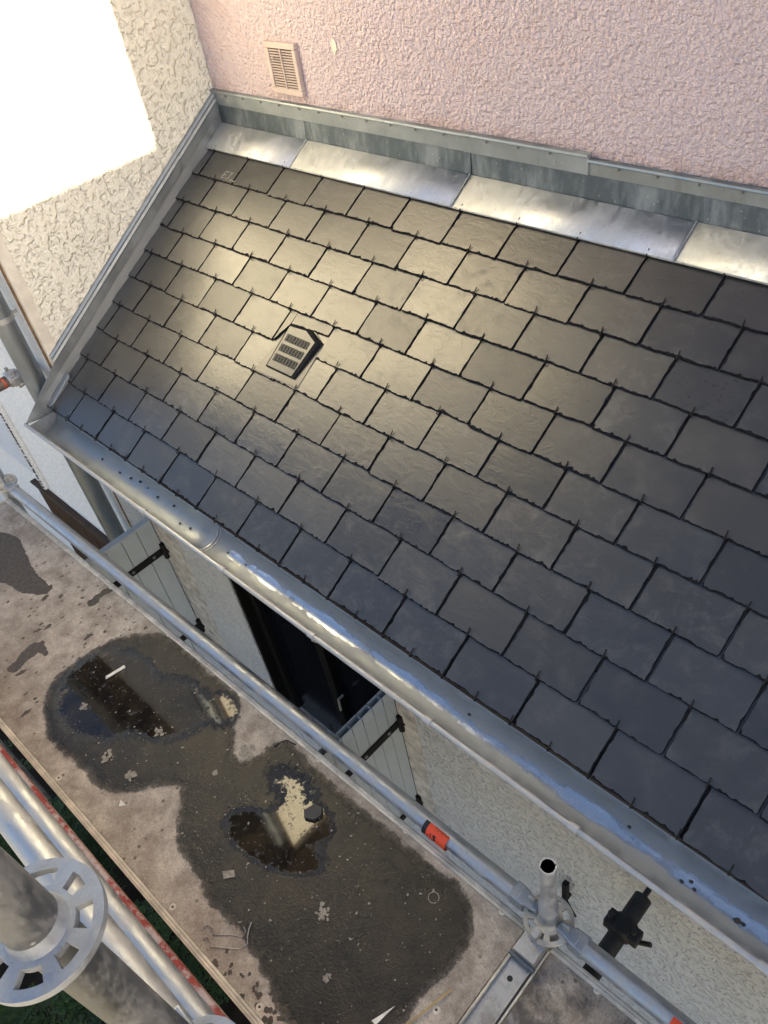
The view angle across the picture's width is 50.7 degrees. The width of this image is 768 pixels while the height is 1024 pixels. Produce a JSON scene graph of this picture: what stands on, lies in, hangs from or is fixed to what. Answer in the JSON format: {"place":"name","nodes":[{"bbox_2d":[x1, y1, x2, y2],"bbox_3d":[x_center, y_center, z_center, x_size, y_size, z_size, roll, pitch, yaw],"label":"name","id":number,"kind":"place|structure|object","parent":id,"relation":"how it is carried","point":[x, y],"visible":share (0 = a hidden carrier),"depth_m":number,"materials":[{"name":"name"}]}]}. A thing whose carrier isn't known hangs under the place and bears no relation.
{"place":"outdoors","nodes":[
{"label":"outdoors","id":0,"kind":"place"},
{"bbox_2d":[0,717,264,1023],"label":"soil","id":1,"kind":"structure","parent":0,"point":[233,1012],"depth_m":4.09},
{"bbox_2d":[3,739,37,768],"bbox_3d":[-2.113,1.540,4.298,0.470,0.963,0.637,14,49,25],"label":"conifer shrub","id":2,"kind":"object","parent":1,"relation":"on","point":[26,761],"visible":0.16,"depth_m":4.37,"materials":[{"name":"green plant"}]},
{"bbox_2d":[0,982,68,1023],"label":"conifer shrub","id":3,"kind":"object","parent":1,"relation":"on","point":[13,1015],"visible":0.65,"depth_m":3.27,"materials":[{"name":"green plant"}]},
{"bbox_2d":[0,795,126,888],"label":"conifer shrub","id":4,"kind":"object","parent":1,"relation":"on","point":[90,842],"visible":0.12,"depth_m":3.77,"materials":[{"name":"green plant"}]},
{"bbox_2d":[47,899,228,1023],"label":"conifer shrub","id":5,"kind":"object","parent":1,"relation":"on","point":[66,1002],"visible":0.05,"depth_m":3.26,"materials":[{"name":"green plant"}]},
{"bbox_2d":[0,469,696,1023],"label":"scaffold","id":6,"kind":"object","parent":1,"relation":"on","point":[76,925],"visible":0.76,"depth_m":1.65,"materials":[{"name":"metal"}]},
{"bbox_2d":[0,498,529,1023],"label":"scaffold deck","id":7,"kind":"structure","parent":6,"relation":"on","point":[156,862],"depth_m":2.42,"materials":[{"name":"brown wood"}]},
{"bbox_2d":[0,532,52,594],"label":"puddle","id":8,"kind":"object","parent":7,"relation":"on","point":[19,574],"visible":1,"depth_m":3.24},
{"bbox_2d":[7,640,47,672],"bbox_3d":[-1.277,0.515,2.897,0.146,0.001,0.094,-29,46,-18],"label":"damp stain","id":9,"kind":"object","parent":7,"relation":"on","point":[30,651],"visible":1,"depth_m":2.90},
{"bbox_2d":[87,588,112,605],"bbox_3d":[-1.071,0.319,3.061,0.044,0.001,0.110,29,56,35],"label":"damp stain","id":10,"kind":"object","parent":7,"relation":"on","point":[95,599],"visible":1,"depth_m":3.06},
{"bbox_2d":[3,540,296,1023],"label":"drip spots","id":11,"kind":"object","parent":7,"relation":"on","point":[267,1009],"visible":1,"depth_m":2.06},
{"bbox_2d":[203,924,245,937],"bbox_3d":[-0.416,1.088,2.110,0.120,0.007,0.026,-1,44,11],"label":"slate hook wire","id":12,"kind":"object","parent":7,"relation":"on","point":[225,934],"visible":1,"depth_m":2.10,"materials":[{"name":"metal"}]},
{"bbox_2d":[202,922,251,949],"bbox_3d":[-0.401,1.105,2.088,0.134,0.007,0.057,-16,43,-5],"label":"slate hook wire","id":13,"kind":"object","parent":7,"relation":"on","point":[227,947],"visible":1,"depth_m":2.08,"materials":[{"name":"metal"}]},
{"bbox_2d":[43,632,473,1023],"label":"puddle","id":14,"kind":"object","parent":7,"relation":"on","point":[381,926],"visible":1,"depth_m":2.25,"materials":[{"name":"black liquid"}]},
{"bbox_2d":[106,665,124,678],"bbox_3d":[-0.923,0.549,2.784,0.073,0.004,0.012,-31,46,-20],"label":"wood splinter","id":15,"kind":"object","parent":14,"relation":"on","point":[115,671],"visible":1,"depth_m":2.78,"materials":[{"name":"beige wood"}]},
{"bbox_2d":[222,870,234,878],"bbox_3d":[-0.424,0.989,2.216,0.036,0.003,0.022,-11,43,0],"label":"tile scrap","id":16,"kind":"object","parent":14,"relation":"on","point":[229,874],"visible":1,"depth_m":2.21,"materials":[{"name":"grey tile"}]},
{"bbox_2d":[304,804,322,820],"bbox_3d":[-0.201,0.855,2.304,0.056,0.012,0.042,-26,45,-16],"label":"slate fragment","id":17,"kind":"object","parent":14,"relation":"on","point":[313,812],"visible":1,"depth_m":2.30,"materials":[{"name":"grey stone"}]},
{"bbox_2d":[372,1007,392,1023],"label":"paper scrap","id":18,"kind":"object","parent":14,"relation":"on","point":[376,1020],"visible":1,"depth_m":1.91,"materials":[{"name":"white paper"}]},
{"bbox_2d":[47,632,469,1020],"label":"cement specks","id":19,"kind":"object","parent":7,"relation":"on","point":[247,756],"visible":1,"depth_m":2.47,"materials":[{"name":"grey concrete"}]},
{"bbox_2d":[407,988,451,1023],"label":"straw","id":20,"kind":"object","parent":7,"relation":"on","point":[429,1007],"visible":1,"depth_m":1.91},
{"bbox_2d":[428,892,439,903],"bbox_3d":[0.128,0.995,2.094,0.031,0.003,0.030,29,56,35],"label":"wire ring","id":21,"kind":"object","parent":7,"relation":"on","point":[428,897],"visible":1,"depth_m":2.09,"materials":[{"name":"grey metal"}]},
{"bbox_2d":[498,947,650,1023],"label":"scaffold deck","id":22,"kind":"structure","parent":6,"relation":"attached to","point":[560,986],"depth_m":1.89,"materials":[{"name":"brown wood"}]},
{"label":"ground","id":23,"kind":"structure","parent":0,"visible":0},
{"bbox_2d":[0,0,212,559],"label":"cream house","id":24,"kind":"structure","parent":23,"relation":"on","point":[102,102],"depth_m":3.09,"materials":[{"name":"paint"}]},
{"bbox_2d":[0,367,24,391],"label":"scaffold tie","id":25,"kind":"object","parent":24,"relation":"attached to","point":[11,378],"visible":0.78,"depth_m":3.36,"materials":[{"name":"metal"}]},
{"bbox_2d":[30,478,109,559],"bbox_3d":[-1.712,0.450,5.111,0.980,1.262,0.037,29,56,35],"label":"door","id":26,"kind":"structure","parent":24,"relation":"in","point":[57,506],"depth_m":4.78,"materials":[{"name":"wood"}]},
{"bbox_2d":[24,88,767,1023],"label":"lean to","id":27,"kind":"object","parent":23,"relation":"on","point":[482,438],"visible":0.96,"depth_m":2.35,"materials":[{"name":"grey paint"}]},
{"bbox_2d":[230,579,416,792],"bbox_3d":[-0.201,0.615,3.235,0.938,1.370,0.146,29,56,35],"label":"window","id":28,"kind":"structure","parent":27,"relation":"in","point":[312,678],"depth_m":3.44,"materials":[{"name":"black glass"}]},
{"bbox_2d":[230,551,767,945],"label":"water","id":29,"kind":"structure","parent":27,"relation":"in","point":[594,812],"depth_m":1.94,"materials":[{"name":"liquid"}]},
{"bbox_2d":[733,917,740,923],"bbox_3d":[0.727,0.841,1.669,0.013,0.002,0.013,-7,43,5],"label":"slate crumb","id":30,"kind":"object","parent":29,"relation":"on","point":[737,920],"visible":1,"depth_m":1.67,"materials":[{"name":"grey stone"}]},
{"bbox_2d":[583,887,651,980],"bbox_3d":[0.439,1.251,1.976,0.125,0.081,0.860,29,56,35],"label":"scaffold tie","id":31,"kind":"object","parent":27,"relation":"attached to","point":[622,927],"visible":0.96,"depth_m":2.10,"materials":[{"name":"black metal"}]},
{"bbox_2d":[190,0,767,220],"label":"pink house","id":32,"kind":"structure","parent":23,"relation":"on","point":[680,86],"depth_m":2.25,"materials":[{"name":"paint"}]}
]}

